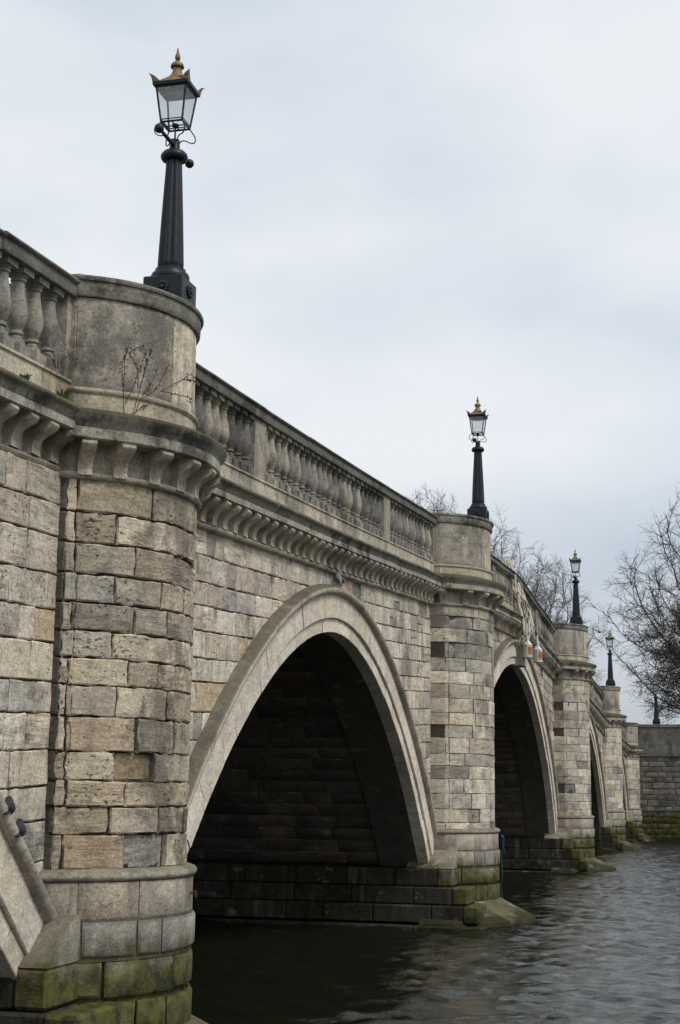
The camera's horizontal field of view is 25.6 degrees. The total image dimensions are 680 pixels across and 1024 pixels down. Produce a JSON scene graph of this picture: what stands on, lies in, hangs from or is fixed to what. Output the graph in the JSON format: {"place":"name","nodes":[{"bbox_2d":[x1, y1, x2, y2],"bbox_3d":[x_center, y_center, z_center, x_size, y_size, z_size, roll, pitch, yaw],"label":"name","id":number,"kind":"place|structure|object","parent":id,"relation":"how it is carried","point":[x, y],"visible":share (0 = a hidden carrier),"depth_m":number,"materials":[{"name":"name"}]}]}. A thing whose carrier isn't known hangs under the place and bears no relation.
{"place":"outdoors","nodes":[
{"label":"outdoors","id":0,"kind":"place"},
{"bbox_2d":[0,0,679,723],"label":"sky","id":1,"kind":"structure","parent":0,"point":[398,215],"materials":[{"name":"white"}]},
{"bbox_2d":[188,841,679,1023],"bbox_3d":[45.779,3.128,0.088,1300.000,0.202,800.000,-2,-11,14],"label":"river water","id":2,"kind":"structure","parent":0,"point":[596,948],"depth_m":22.49,"materials":[{"name":"black liquid"}]},
{"bbox_3d":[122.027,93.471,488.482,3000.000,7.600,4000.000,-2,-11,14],"label":"ground","id":3,"kind":"structure","parent":0,"visible":0},
{"bbox_2d":[0,228,654,1023],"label":"stone bridge","id":4,"kind":"structure","parent":3,"relation":"on","point":[226,696],"depth_m":17.96,"materials":[{"name":"stone"}]},
{"bbox_2d":[3,796,15,814],"bbox_3d":[-2.637,2.350,11.879,0.123,0.169,0.250,2,-4,-7],"label":"pigeon","id":5,"kind":"object","parent":4,"relation":"on","point":[9,801],"visible":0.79,"depth_m":11.87,"materials":[{"name":"grey"}]},
{"bbox_2d":[15,818,25,836],"bbox_3d":[-2.587,2.565,12.046,0.123,0.169,0.250,2,-4,-7],"label":"pigeon","id":6,"kind":"object","parent":4,"relation":"on","point":[20,824],"visible":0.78,"depth_m":12.04,"materials":[{"name":"grey"}]},
{"bbox_2d":[19,373,31,379],"bbox_3d":[-2.618,-1.127,12.508,0.086,0.060,0.114,-4,-12,24],"label":"leafy weed","id":7,"kind":"object","parent":4,"relation":"on","point":[27,376],"visible":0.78,"depth_m":12.49,"materials":[{"name":"green plant"}]},
{"bbox_2d":[39,346,81,368],"bbox_3d":[-2.545,-1.384,13.390,0.384,0.237,0.294,10,-14,-40],"label":"dead weed","id":8,"kind":"object","parent":4,"relation":"on","point":[53,360],"visible":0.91,"depth_m":13.33,"materials":[{"name":"brown plant"}]},
{"bbox_2d":[55,387,75,399],"bbox_3d":[-2.429,-1.041,13.216,0.187,0.084,0.250,-2,-11,14],"label":"grass tuft","id":9,"kind":"object","parent":4,"relation":"on","point":[66,395],"visible":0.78,"depth_m":13.19,"materials":[{"name":"green plant"}]},
{"bbox_2d":[119,323,196,414],"bbox_3d":[-1.642,-1.253,13.890,0.166,0.854,0.954,-9,-14,42],"label":"dried weed","id":10,"kind":"object","parent":4,"relation":"on","point":[147,389],"visible":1,"depth_m":13.69,"materials":[{"name":"brown plant"}]},
{"bbox_2d":[143,48,203,306],"bbox_3d":[-1.668,-3.371,15.018,0.478,2.770,0.954,-2,-11,14],"label":"lamp post","id":11,"kind":"object","parent":4,"relation":"on","point":[169,274],"visible":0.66,"depth_m":14.90,"materials":[{"name":"metal"}]},
{"bbox_2d":[190,890,196,897],"bbox_3d":[-1.356,3.534,13.854,0.058,0.074,0.074,0,-11,6],"label":"mooring ring","id":12,"kind":"object","parent":4,"relation":"attached to","point":[194,893],"visible":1,"depth_m":13.85,"materials":[{"name":"brown metal"}]},
{"bbox_2d":[334,570,344,586],"bbox_3d":[-0.007,0.993,22.715,0.139,0.307,0.243,4,-11,-18],"label":"pigeon","id":13,"kind":"object","parent":4,"relation":"on","point":[339,579],"visible":1,"depth_m":22.68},
{"bbox_2d":[467,396,488,519],"bbox_3d":[2.956,-1.138,32.092,0.478,2.770,0.954,-2,-11,14],"label":"lamp post","id":14,"kind":"object","parent":4,"relation":"on","point":[478,507],"visible":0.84,"depth_m":31.96,"materials":[{"name":"metal"}]},
{"bbox_2d":[501,835,505,897],"bbox_3d":[3.332,7.244,30.635,0.115,1.269,0.062,-7,-13,37],"label":"blue rope","id":15,"kind":"object","parent":4,"relation":"hanging from","point":[502,836],"visible":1,"depth_m":30.68,"materials":[{"name":"blue fabric"}]},
{"bbox_2d":[503,558,534,649],"bbox_3d":[4.990,2.690,42.323,0.858,2.666,1.328,-2,-11,14],"label":"navigation light bracket","id":16,"kind":"object","parent":4,"relation":"attached to","point":[522,606],"visible":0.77,"depth_m":41.95,"materials":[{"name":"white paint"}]},
{"bbox_2d":[522,634,532,657],"bbox_3d":[5.247,3.680,41.866,0.285,0.787,0.308,6,-12,-25],"label":"navigation lantern","id":17,"kind":"object","parent":16,"relation":"hanging from","point":[527,645],"visible":1,"depth_m":41.74,"materials":[{"name":"white paint"}]},
{"bbox_2d":[533,635,542,662],"bbox_3d":[5.651,3.905,42.769,0.285,0.787,0.308,6,-12,-25],"label":"navigation lantern","id":18,"kind":"object","parent":16,"relation":"hanging from","point":[537,653],"visible":1,"depth_m":42.65,"materials":[{"name":"white paint"}]},
{"bbox_2d":[569,550,582,624],"bbox_3d":[8.324,2.663,52.877,0.478,2.770,0.954,-2,-11,14],"label":"lamp post","id":19,"kind":"object","parent":4,"relation":"on","point":[576,618],"visible":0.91,"depth_m":52.74,"materials":[{"name":"metal"}]},
{"bbox_2d":[605,629,614,685],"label":"lamp post","id":20,"kind":"object","parent":4,"relation":"on","point":[610,680],"visible":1,"depth_m":71.60,"materials":[{"name":"metal"}]},
{"bbox_2d":[405,482,456,512],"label":"bare tree","id":21,"kind":"object","parent":3,"relation":"on","point":[436,506],"visible":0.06,"depth_m":136.80,"materials":[{"name":"plant"}]},
{"bbox_2d":[489,504,566,618],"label":"bare tree","id":22,"kind":"object","parent":3,"relation":"on","point":[502,552],"visible":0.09,"depth_m":130.89,"materials":[{"name":"plant"}]},
{"bbox_2d":[515,555,612,670],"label":"bare tree","id":23,"kind":"object","parent":3,"relation":"on","point":[538,583],"visible":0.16,"depth_m":123.72,"materials":[{"name":"plant"}]},
{"bbox_2d":[553,611,606,685],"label":"bare tree","id":24,"kind":"object","parent":3,"relation":"on","point":[588,660],"visible":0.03,"depth_m":115.07,"materials":[{"name":"plant"}]},
{"bbox_2d":[585,482,679,721],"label":"bare tree","id":25,"kind":"object","parent":3,"relation":"on","point":[661,587],"visible":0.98,"depth_m":96.37,"materials":[{"name":"brown plant"}]},
{"bbox_2d":[612,589,679,723],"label":"russet tree","id":26,"kind":"object","parent":3,"relation":"on","point":[674,659],"visible":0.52,"depth_m":101.95,"materials":[{"name":"brown plant"}]},
{"bbox_2d":[638,724,679,841],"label":"wing wall","id":27,"kind":"structure","parent":3,"relation":"on","point":[659,769],"depth_m":85.17,"materials":[{"name":"stone"}]},
{"bbox_2d":[652,678,660,723],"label":"lamp post","id":28,"kind":"object","parent":27,"relation":"on","point":[656,719],"visible":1,"depth_m":86.58,"materials":[{"name":"metal"}]}
]}

